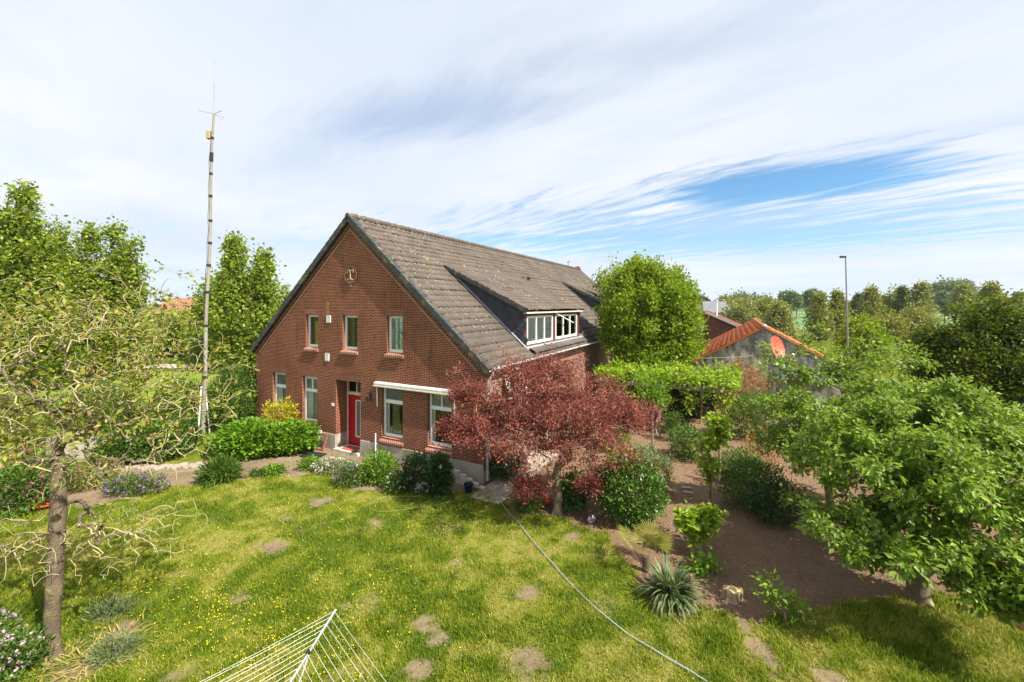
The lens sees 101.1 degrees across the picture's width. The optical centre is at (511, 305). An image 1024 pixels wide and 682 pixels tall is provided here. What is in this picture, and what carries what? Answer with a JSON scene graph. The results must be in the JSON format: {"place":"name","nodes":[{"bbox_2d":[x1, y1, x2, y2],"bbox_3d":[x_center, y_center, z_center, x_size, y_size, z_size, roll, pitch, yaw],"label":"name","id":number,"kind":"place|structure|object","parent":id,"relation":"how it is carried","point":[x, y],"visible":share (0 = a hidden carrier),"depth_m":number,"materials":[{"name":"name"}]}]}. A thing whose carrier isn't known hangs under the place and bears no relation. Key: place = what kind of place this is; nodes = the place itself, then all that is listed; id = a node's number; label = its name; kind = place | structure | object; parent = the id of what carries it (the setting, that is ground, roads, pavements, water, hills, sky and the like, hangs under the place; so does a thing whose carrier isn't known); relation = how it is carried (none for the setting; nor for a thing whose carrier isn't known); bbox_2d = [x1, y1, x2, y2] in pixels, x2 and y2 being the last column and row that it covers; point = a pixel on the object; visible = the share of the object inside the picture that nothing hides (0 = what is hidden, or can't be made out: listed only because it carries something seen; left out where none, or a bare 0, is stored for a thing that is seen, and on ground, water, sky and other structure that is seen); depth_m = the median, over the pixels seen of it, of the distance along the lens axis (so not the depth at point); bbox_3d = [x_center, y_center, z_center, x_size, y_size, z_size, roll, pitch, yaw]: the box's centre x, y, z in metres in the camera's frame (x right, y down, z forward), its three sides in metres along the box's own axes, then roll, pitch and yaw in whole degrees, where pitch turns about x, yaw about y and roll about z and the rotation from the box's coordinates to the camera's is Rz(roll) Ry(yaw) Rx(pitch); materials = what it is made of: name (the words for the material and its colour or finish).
{"place":"outdoors","nodes":[
{"label":"outdoors","id":0,"kind":"place"},
{"bbox_2d":[35,628,138,681],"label":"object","id":1,"kind":"object","parent":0,"point":[66,662],"visible":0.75,"depth_m":6.77,"materials":[{"name":"beige plant"}]},
{"bbox_2d":[0,371,254,473],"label":"rough grass","id":2,"kind":"structure","parent":0,"point":[5,454],"depth_m":20.78,"materials":[{"name":"green plant"}]},
{"bbox_2d":[37,508,900,681],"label":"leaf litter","id":3,"kind":"object","parent":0,"point":[453,602],"visible":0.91,"depth_m":8.34,"materials":[{"name":"brown plant"}]},
{"bbox_2d":[0,307,1023,681],"bbox_3d":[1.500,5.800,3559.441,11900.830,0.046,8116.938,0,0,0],"label":"ground","id":4,"kind":"structure","parent":0,"point":[732,537],"depth_m":9.06,"materials":[{"name":"green plant"}]},
{"bbox_2d":[0,602,39,650],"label":"phlox clump","id":5,"kind":"object","parent":4,"relation":"on","point":[3,612],"visible":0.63,"depth_m":7.13,"materials":[{"name":"white plant"}]},
{"bbox_2d":[0,462,49,520],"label":"bed shrub","id":6,"kind":"object","parent":4,"relation":"on","point":[24,497],"visible":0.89,"depth_m":11.80,"materials":[{"name":"green plant"}]},
{"bbox_2d":[0,621,55,681],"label":"phlox clump","id":7,"kind":"object","parent":4,"relation":"on","point":[14,652],"visible":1,"depth_m":6.60,"materials":[{"name":"green plant"}]},
{"bbox_2d":[0,381,62,453],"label":"privet shrub","id":8,"kind":"object","parent":4,"relation":"on","point":[28,420],"visible":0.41,"depth_m":17.04,"materials":[{"name":"green plant"}]},
{"bbox_2d":[0,178,76,396],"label":"poplar tree","id":9,"kind":"object","parent":4,"relation":"on","point":[27,250],"visible":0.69,"depth_m":26.61,"materials":[{"name":"green plant"}]},
{"bbox_2d":[0,441,83,503],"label":"azalea shrub","id":10,"kind":"object","parent":4,"relation":"on","point":[45,465],"visible":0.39,"depth_m":12.23,"materials":[{"name":"green plant"}]},
{"bbox_2d":[46,214,92,389],"bbox_3d":[-30.670,-0.245,28.929,3.398,12.159,2.828,0,0,0],"label":"poplar tree","id":11,"kind":"object","parent":4,"relation":"on","point":[71,263],"visible":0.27,"depth_m":28.99,"materials":[{"name":"green plant"}]},
{"bbox_2d":[46,431,119,465],"bbox_3d":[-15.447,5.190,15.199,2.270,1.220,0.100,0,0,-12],"label":"flowering shrub","id":12,"kind":"object","parent":4,"relation":"on","point":[80,453],"visible":0.15,"depth_m":15.13,"materials":[{"name":"white plant"}]},
{"bbox_2d":[54,219,135,383],"bbox_3d":[-31.150,-0.251,31.036,5.234,12.311,3.228,0,0,0],"label":"poplar tree","id":13,"kind":"object","parent":4,"relation":"on","point":[89,240],"visible":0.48,"depth_m":30.76,"materials":[{"name":"green plant"}]},
{"bbox_2d":[41,380,149,436],"bbox_3d":[-17.660,4.504,17.970,3.764,2.838,2.775,0,0,0],"label":"yew shrub","id":14,"kind":"object","parent":4,"relation":"on","point":[95,405],"visible":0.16,"depth_m":17.66,"materials":[{"name":"green plant"}]},
{"bbox_2d":[67,453,126,492],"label":"bed shrub","id":15,"kind":"object","parent":4,"relation":"on","point":[88,469],"visible":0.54,"depth_m":13.45,"materials":[{"name":"green plant"}]},
{"bbox_2d":[77,587,139,625],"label":"carnation tuft","id":16,"kind":"object","parent":4,"relation":"on","point":[108,609],"visible":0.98,"depth_m":7.83,"materials":[{"name":"green plant"}]},
{"bbox_2d":[75,626,152,672],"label":"carnation tuft","id":17,"kind":"object","parent":4,"relation":"on","point":[117,651],"visible":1,"depth_m":6.92,"materials":[{"name":"green plant"}]},
{"bbox_2d":[89,424,156,464],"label":"border shrub","id":18,"kind":"object","parent":4,"relation":"on","point":[120,451],"visible":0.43,"depth_m":15.06,"materials":[{"name":"green plant"}]},
{"bbox_2d":[90,216,156,380],"bbox_3d":[-29.531,-0.547,31.936,3.880,12.844,3.793,0,0,37],"label":"poplar tree","id":19,"kind":"object","parent":4,"relation":"on","point":[127,266],"visible":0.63,"depth_m":31.71,"materials":[{"name":"green plant"}]},
{"bbox_2d":[2,371,255,403],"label":"pasture","id":20,"kind":"structure","parent":4,"relation":"on","point":[199,373],"depth_m":31.07,"materials":[{"name":"green plant"}]},
{"bbox_2d":[0,259,260,665],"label":"sparse tree","id":21,"kind":"object","parent":4,"relation":"on","point":[59,502],"visible":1,"depth_m":6.94,"materials":[{"name":"green plant"}]},
{"bbox_2d":[96,471,173,498],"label":"violet clump","id":22,"kind":"object","parent":4,"relation":"on","point":[138,486],"visible":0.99,"depth_m":12.93,"materials":[{"name":"green plant"}]},
{"bbox_2d":[101,304,174,365],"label":"broadleaf tree","id":23,"kind":"object","parent":4,"relation":"on","point":[160,331],"visible":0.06,"depth_m":40.62,"materials":[{"name":"green plant"}]},
{"bbox_2d":[116,415,191,464],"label":"border shrub","id":24,"kind":"object","parent":4,"relation":"on","point":[154,428],"visible":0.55,"depth_m":15.51,"materials":[{"name":"green plant"}]},
{"bbox_2d":[138,293,200,357],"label":"broadleaf tree","id":25,"kind":"object","parent":4,"relation":"on","point":[175,329],"visible":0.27,"depth_m":46.30,"materials":[{"name":"green plant"}]},
{"bbox_2d":[149,408,205,453],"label":"border shrub","id":26,"kind":"object","parent":4,"relation":"on","point":[194,441],"visible":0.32,"depth_m":16.69,"materials":[{"name":"green plant"}]},
{"bbox_2d":[144,375,219,427],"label":"yew shrub","id":27,"kind":"object","parent":4,"relation":"on","point":[172,407],"visible":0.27,"depth_m":19.75,"materials":[{"name":"green plant"}]},
{"bbox_2d":[172,269,223,364],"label":"broadleaf tree","id":28,"kind":"object","parent":4,"relation":"on","point":[196,310],"visible":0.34,"depth_m":41.30,"materials":[{"name":"green plant"}]},
{"bbox_2d":[198,60,223,435],"bbox_3d":[-13.520,-2.599,18.913,1.038,16.803,0.692,0,0,-21],"label":"radio mast","id":29,"kind":"object","parent":4,"relation":"on","point":[209,135],"visible":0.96,"depth_m":18.84,"materials":[{"name":"metal"}]},
{"bbox_2d":[190,451,247,489],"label":"grass clump","id":30,"kind":"object","parent":4,"relation":"on","point":[216,470],"visible":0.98,"depth_m":13.76,"materials":[{"name":"green plant"}]},
{"bbox_2d":[204,362,260,430],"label":"yew shrub","id":31,"kind":"object","parent":4,"relation":"on","point":[240,376],"visible":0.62,"depth_m":19.21,"materials":[{"name":"green plant"}]},
{"bbox_2d":[198,227,286,372],"bbox_3d":[-22.852,-0.276,35.768,6.979,12.820,5.485,0,0,0],"label":"poplar tree","id":32,"kind":"object","parent":4,"relation":"on","point":[246,313],"visible":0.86,"depth_m":35.24,"materials":[{"name":"green plant"}]},
{"bbox_2d":[202,415,287,460],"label":"hydrangea shrub","id":33,"kind":"object","parent":4,"relation":"on","point":[243,439],"visible":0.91,"depth_m":15.85,"materials":[{"name":"green plant"}]},
{"bbox_2d":[13,474,497,681],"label":"buttercup flowers","id":34,"kind":"object","parent":4,"relation":"on","point":[254,604],"visible":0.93,"depth_m":7.93,"materials":[{"name":"yellow plant"}]},
{"bbox_2d":[261,396,303,422],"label":"rhododendron shrub","id":35,"kind":"object","parent":4,"relation":"on","point":[283,414],"visible":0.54,"depth_m":17.72,"materials":[{"name":"yellow plant"}]},
{"bbox_2d":[260,417,322,457],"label":"hydrangea shrub","id":36,"kind":"object","parent":4,"relation":"on","point":[298,432],"visible":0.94,"depth_m":16.35,"materials":[{"name":"green plant"}]},
{"bbox_2d":[200,609,384,681],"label":"rotary dryer","id":37,"kind":"object","parent":4,"relation":"on","point":[307,654],"visible":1,"depth_m":4.65,"materials":[{"name":"metal"}]},
{"bbox_2d":[310,453,355,475],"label":"white flower clump","id":38,"kind":"object","parent":4,"relation":"on","point":[337,462],"visible":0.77,"depth_m":14.65,"materials":[{"name":"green plant"}]},
{"bbox_2d":[332,460,372,490],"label":"purple flower clump","id":39,"kind":"object","parent":4,"relation":"on","point":[350,477],"visible":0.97,"depth_m":13.54,"materials":[{"name":"green plant"}]},
{"bbox_2d":[355,447,401,485],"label":"green perennial","id":40,"kind":"object","parent":4,"relation":"on","point":[381,468],"visible":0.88,"depth_m":13.77,"materials":[{"name":"green plant"}]},
{"bbox_2d":[381,470,410,493],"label":"green perennial","id":41,"kind":"object","parent":4,"relation":"on","point":[389,484],"visible":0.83,"depth_m":13.08,"materials":[{"name":"green plant"}]},
{"bbox_2d":[396,450,430,494],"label":"dark shrub","id":42,"kind":"object","parent":4,"relation":"on","point":[415,462],"visible":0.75,"depth_m":13.13,"materials":[{"name":"green plant"}]},
{"bbox_2d":[249,213,620,484],"bbox_3d":[0.126,0.915,28.745,12.907,9.969,28.109,0,0,28],"label":"farmhouse","id":43,"kind":"object","parent":4,"relation":"on","point":[373,330],"visible":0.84,"depth_m":16.91,"materials":[{"name":"red brick"}]},
{"bbox_2d":[272,367,286,411],"bbox_3d":[-10.227,3.940,18.677,1.050,2.350,0.341,0,0,28],"label":"window","id":44,"kind":"structure","parent":43,"relation":"in","point":[280,374],"depth_m":18.83,"materials":[{"name":"white paint"}]},
{"bbox_2d":[302,371,317,427],"bbox_3d":[-8.426,3.940,17.731,1.060,2.350,0.341,0,0,28],"label":"window","id":45,"kind":"structure","parent":43,"relation":"in","point":[310,377],"depth_m":17.87,"materials":[{"name":"white paint"}]},
{"bbox_2d":[303,309,318,351],"bbox_3d":[-8.315,1.042,17.653,0.890,1.755,0.307,0,0,28],"label":"window","id":46,"kind":"structure","parent":43,"relation":"in","point":[311,312],"depth_m":17.72,"materials":[{"name":"white paint"}]},
{"bbox_2d":[340,310,357,354],"bbox_3d":[-6.279,1.042,16.701,0.940,1.755,0.516,0,0,28],"label":"window","id":47,"kind":"structure","parent":43,"relation":"in","point":[350,350],"depth_m":16.77,"materials":[{"name":"white paint"}]},
{"bbox_2d":[348,394,360,444],"bbox_3d":[-6.327,4.660,17.145,0.960,2.000,0.122,0,0,28],"label":"door","id":48,"kind":"structure","parent":43,"relation":"in","point":[354,401],"depth_m":17.21,"materials":[{"name":"red paint"}]},
{"bbox_2d":[379,380,403,446],"bbox_3d":[-4.372,3.950,15.612,1.150,2.330,0.365,0,0,28],"label":"window","id":49,"kind":"structure","parent":43,"relation":"in","point":[395,396],"depth_m":15.73,"materials":[{"name":"white paint"}]},
{"bbox_2d":[384,310,403,358],"bbox_3d":[-4.272,1.042,15.511,0.900,1.755,0.280,0,0,28],"label":"window","id":50,"kind":"structure","parent":43,"relation":"in","point":[395,316],"depth_m":15.60,"materials":[{"name":"white paint"}]},
{"bbox_2d":[425,385,452,456],"bbox_3d":[-2.472,3.950,14.574,1.140,2.330,0.295,0,0,28],"label":"window","id":51,"kind":"structure","parent":43,"relation":"in","point":[435,404],"depth_m":14.71,"materials":[{"name":"white paint"}]},
{"bbox_2d":[527,315,552,344],"bbox_3d":[1.201,1.020,18.361,0.127,1.160,2.760,0,0,28],"label":"dormer window","id":52,"kind":"structure","parent":43,"relation":"in","point":[539,328],"depth_m":18.43,"materials":[{"name":"white paint"}]},
{"bbox_2d":[422,450,454,498],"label":"dark shrub","id":53,"kind":"object","parent":4,"relation":"on","point":[438,477],"visible":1,"depth_m":12.71,"materials":[{"name":"green plant"}]},
{"bbox_2d":[483,443,530,481],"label":"rose shrub","id":54,"kind":"object","parent":4,"relation":"on","point":[504,473],"visible":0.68,"depth_m":13.79,"materials":[{"name":"green plant"}]},
{"bbox_2d":[0,479,1021,681],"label":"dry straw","id":55,"kind":"object","parent":4,"relation":"on","point":[422,593],"visible":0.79,"depth_m":8.55,"materials":[{"name":"beige plant"}]},
{"bbox_2d":[511,491,545,515],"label":"dark shrub","id":56,"kind":"object","parent":4,"relation":"on","point":[533,504],"visible":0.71,"depth_m":11.81,"materials":[{"name":"green plant"}]},
{"bbox_2d":[432,339,666,515],"bbox_3d":[0.944,3.345,11.909,5.684,4.910,5.618,0,0,40],"label":"purple plum tree","id":57,"kind":"object","parent":4,"relation":"on","point":[554,409],"visible":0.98,"depth_m":11.31,"materials":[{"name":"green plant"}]},
{"bbox_2d":[552,465,592,511],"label":"dark shrub","id":58,"kind":"object","parent":4,"relation":"on","point":[571,500],"visible":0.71,"depth_m":11.86,"materials":[{"name":"green plant"}]},
{"bbox_2d":[593,356,667,414],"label":"grape vine","id":59,"kind":"object","parent":4,"relation":"on","point":[627,372],"visible":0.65,"depth_m":20.26,"materials":[{"name":"green plant"}]},
{"bbox_2d":[593,454,670,531],"bbox_3d":[3.194,4.969,11.409,2.200,1.914,2.165,0,0,0],"label":"laurel shrub","id":60,"kind":"object","parent":4,"relation":"on","point":[651,482],"visible":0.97,"depth_m":11.02,"materials":[{"name":"green plant"}]},
{"bbox_2d":[615,518,673,572],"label":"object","id":61,"kind":"object","parent":4,"relation":"on","point":[662,546],"visible":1,"depth_m":9.27,"materials":[{"name":"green plant"}]},
{"bbox_2d":[630,366,671,451],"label":"fruit tree","id":62,"kind":"object","parent":4,"relation":"on","point":[656,394],"visible":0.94,"depth_m":16.58,"materials":[{"name":"green plant"}]},
{"bbox_2d":[592,249,711,410],"bbox_3d":[7.704,1.348,23.440,6.158,8.903,5.842,0,0,-38],"label":"field maple","id":63,"kind":"object","parent":4,"relation":"on","point":[650,310],"visible":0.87,"depth_m":22.24,"materials":[{"name":"green plant"}]},
{"bbox_2d":[598,378,730,432],"bbox_3d":[7.327,4.650,20.401,5.850,2.300,3.200,0,0,28],"label":"pergola","id":64,"kind":"object","parent":4,"relation":"on","point":[685,387],"visible":0.3,"depth_m":18.84,"materials":[{"name":"brown wood"}]},
{"bbox_2d":[634,550,706,619],"bbox_3d":[3.085,5.492,8.319,1.448,0.920,1.484,0,0,0],"label":"yucca plant","id":65,"kind":"object","parent":4,"relation":"on","point":[668,591],"visible":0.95,"depth_m":8.18,"materials":[{"name":"green plant"}]},
{"bbox_2d":[636,382,731,417],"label":"shade hedge","id":66,"kind":"object","parent":4,"relation":"on","point":[676,394],"visible":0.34,"depth_m":21.55,"materials":[{"name":"green plant"}]},
{"bbox_2d":[664,422,712,460],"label":"currant bush","id":67,"kind":"object","parent":4,"relation":"on","point":[687,452],"visible":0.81,"depth_m":15.86,"materials":[{"name":"green plant"}]},
{"bbox_2d":[656,355,742,423],"bbox_3d":[8.709,4.135,19.627,3.626,3.330,3.689,0,0,28],"label":"grape vine","id":68,"kind":"object","parent":4,"relation":"on","point":[710,378],"visible":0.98,"depth_m":18.73,"materials":[{"name":"green plant"}]},
{"bbox_2d":[672,499,728,551],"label":"young vine","id":69,"kind":"object","parent":4,"relation":"on","point":[693,522],"visible":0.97,"depth_m":9.68,"materials":[{"name":"green plant"}]},
{"bbox_2d":[681,549,725,580],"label":"young vine","id":70,"kind":"object","parent":4,"relation":"on","point":[707,565],"visible":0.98,"depth_m":9.10,"materials":[{"name":"green plant"}]},
{"bbox_2d":[688,409,736,506],"bbox_3d":[5.790,4.381,12.136,1.244,2.839,0.989,0,0,0],"label":"young vine","id":71,"kind":"object","parent":4,"relation":"on","point":[719,426],"visible":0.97,"depth_m":12.03,"materials":[{"name":"green plant"}]},
{"bbox_2d":[688,296,741,357],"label":"brick barn","id":72,"kind":"structure","parent":4,"relation":"on","point":[717,324],"depth_m":42.59,"materials":[{"name":"red brick"}]},
{"bbox_2d":[720,585,744,604],"bbox_3d":[4.368,5.725,8.344,0.463,0.214,0.367,0,0,25],"label":"tree stump","id":73,"kind":"object","parent":4,"relation":"on","point":[732,595],"visible":1,"depth_m":8.27,"materials":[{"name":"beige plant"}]},
{"bbox_2d":[715,292,761,323],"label":"willow bush","id":74,"kind":"object","parent":4,"relation":"on","point":[743,315],"visible":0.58,"depth_m":60.94,"materials":[{"name":"green plant"}]},
{"bbox_2d":[713,446,767,483],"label":"berry bush","id":75,"kind":"object","parent":4,"relation":"on","point":[735,455],"visible":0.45,"depth_m":14.12,"materials":[{"name":"green plant"}]},
{"bbox_2d":[714,357,772,422],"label":"dry hedge","id":76,"kind":"object","parent":4,"relation":"on","point":[750,378],"visible":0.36,"depth_m":21.04,"materials":[{"name":"brown plant"}]},
{"bbox_2d":[713,457,794,514],"bbox_3d":[6.950,5.135,12.157,1.890,1.533,1.957,0,0,45],"label":"berry bush","id":77,"kind":"object","parent":4,"relation":"on","point":[741,477],"visible":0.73,"depth_m":12.05,"materials":[{"name":"green plant"}]},
{"bbox_2d":[721,388,790,439],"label":"dry bush","id":78,"kind":"object","parent":4,"relation":"on","point":[739,410],"visible":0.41,"depth_m":18.30,"materials":[{"name":"green plant"}]},
{"bbox_2d":[740,425,784,468],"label":"dry bush","id":79,"kind":"object","parent":4,"relation":"on","point":[757,451],"visible":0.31,"depth_m":15.13,"materials":[{"name":"brown plant"}]},
{"bbox_2d":[693,318,842,404],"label":"stone shed","id":80,"kind":"structure","parent":4,"relation":"on","point":[738,342],"depth_m":25.74,"materials":[{"name":"grey stone"}]},
{"bbox_2d":[543,421,1007,623],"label":"soil clods","id":81,"kind":"object","parent":4,"relation":"on","point":[800,577],"visible":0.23,"depth_m":10.01,"materials":[{"name":"brown soil"}]},
{"bbox_2d":[740,472,818,528],"bbox_3d":[7.096,5.212,11.333,2.016,1.336,1.531,0,0,0],"label":"berry bush","id":82,"kind":"object","parent":4,"relation":"on","point":[756,500],"visible":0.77,"depth_m":11.24,"materials":[{"name":"green plant"}]},
{"bbox_2d":[743,568,822,625],"bbox_3d":[4.964,5.302,7.761,1.370,1.160,0.782,0,0,0],"label":"apple sapling","id":83,"kind":"object","parent":4,"relation":"on","point":[785,597],"visible":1,"depth_m":7.69,"materials":[{"name":"green plant"}]},
{"bbox_2d":[761,298,806,341],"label":"willow bush","id":84,"kind":"object","parent":4,"relation":"on","point":[779,315],"visible":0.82,"depth_m":54.22,"materials":[{"name":"green plant"}]},
{"bbox_2d":[776,288,805,317],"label":"oak tree","id":85,"kind":"object","parent":4,"relation":"on","point":[796,299],"visible":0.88,"depth_m":188.03,"materials":[{"name":"green plant"}]},
{"bbox_2d":[799,290,838,342],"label":"broadleaf tree","id":86,"kind":"object","parent":4,"relation":"on","point":[816,311],"visible":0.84,"depth_m":65.30,"materials":[{"name":"green plant"}]},
{"bbox_2d":[737,316,942,514],"bbox_3d":[8.994,3.028,11.163,5.656,5.543,3.255,0,0,0],"label":"apple tree","id":87,"kind":"object","parent":4,"relation":"on","point":[779,434],"visible":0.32,"depth_m":11.19,"materials":[{"name":"green plant"}]},
{"bbox_2d":[826,287,853,337],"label":"broadleaf tree","id":88,"kind":"object","parent":4,"relation":"on","point":[837,301],"visible":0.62,"depth_m":71.15,"materials":[{"name":"green plant"}]},
{"bbox_2d":[830,307,903,369],"bbox_3d":[28.158,2.951,33.631,4.520,5.699,4.509,0,0,-45],"label":"elder bush","id":89,"kind":"object","parent":4,"relation":"on","point":[859,326],"visible":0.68,"depth_m":33.20,"materials":[{"name":"green plant"}]},
{"bbox_2d":[855,282,889,318],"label":"broadleaf tree","id":90,"kind":"object","parent":4,"relation":"on","point":[871,299],"visible":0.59,"depth_m":77.31,"materials":[{"name":"green plant"}]},
{"bbox_2d":[868,303,917,347],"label":"willow bush","id":91,"kind":"object","parent":4,"relation":"on","point":[896,327],"visible":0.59,"depth_m":48.95,"materials":[{"name":"green plant"}]},
{"bbox_2d":[889,284,913,317],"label":"broadleaf tree","id":92,"kind":"object","parent":4,"relation":"on","point":[902,297],"visible":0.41,"depth_m":75.69,"materials":[{"name":"green plant"}]},
{"bbox_2d":[782,369,1023,630],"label":"apple tree","id":93,"kind":"object","parent":4,"relation":"on","point":[965,484],"visible":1,"depth_m":7.42,"materials":[{"name":"green plant"}]},
{"bbox_2d":[890,299,943,344],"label":"willow bush","id":94,"kind":"object","parent":4,"relation":"on","point":[915,315],"visible":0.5,"depth_m":57.09,"materials":[{"name":"plant"}]},
{"bbox_2d":[900,279,940,326],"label":"birch tree","id":95,"kind":"object","parent":4,"relation":"on","point":[920,292],"visible":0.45,"depth_m":63.38,"materials":[{"name":"green plant"}]},
{"bbox_2d":[926,275,979,299],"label":"oak tree","id":96,"kind":"object","parent":4,"relation":"on","point":[943,285],"visible":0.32,"depth_m":202.41,"materials":[{"name":"green plant"}]},
{"bbox_2d":[894,286,1023,458],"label":"hornbeam tree","id":97,"kind":"object","parent":4,"relation":"on","point":[978,337],"visible":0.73,"depth_m":14.94,"materials":[{"name":"green plant"}]},
{"bbox_2d":[941,282,978,317],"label":"broadleaf tree","id":98,"kind":"object","parent":4,"relation":"on","point":[959,294],"visible":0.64,"depth_m":109.36,"materials":[{"name":"green plant"}]},
{"bbox_2d":[965,280,1004,309],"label":"broadleaf tree","id":99,"kind":"object","parent":4,"relation":"on","point":[991,288],"visible":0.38,"depth_m":73.51,"materials":[{"name":"green plant"}]},
{"bbox_2d":[0,473,1023,681],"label":"grass","id":100,"kind":"structure","parent":0,"point":[927,634],"depth_m":7.92,"materials":[{"name":"green plant"}]},
{"bbox_2d":[0,0,1023,304],"label":"sky","id":101,"kind":"structure","parent":0,"point":[756,146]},
{"bbox_2d":[566,431,992,681],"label":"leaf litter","id":102,"kind":"object","parent":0,"point":[750,547],"visible":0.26,"depth_m":9.76,"materials":[{"name":"brown plant"}]},
{"bbox_2d":[630,341,1021,391],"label":"meadow grass","id":103,"kind":"structure","parent":0,"point":[816,345],"depth_m":39.62,"materials":[{"name":"green plant"}]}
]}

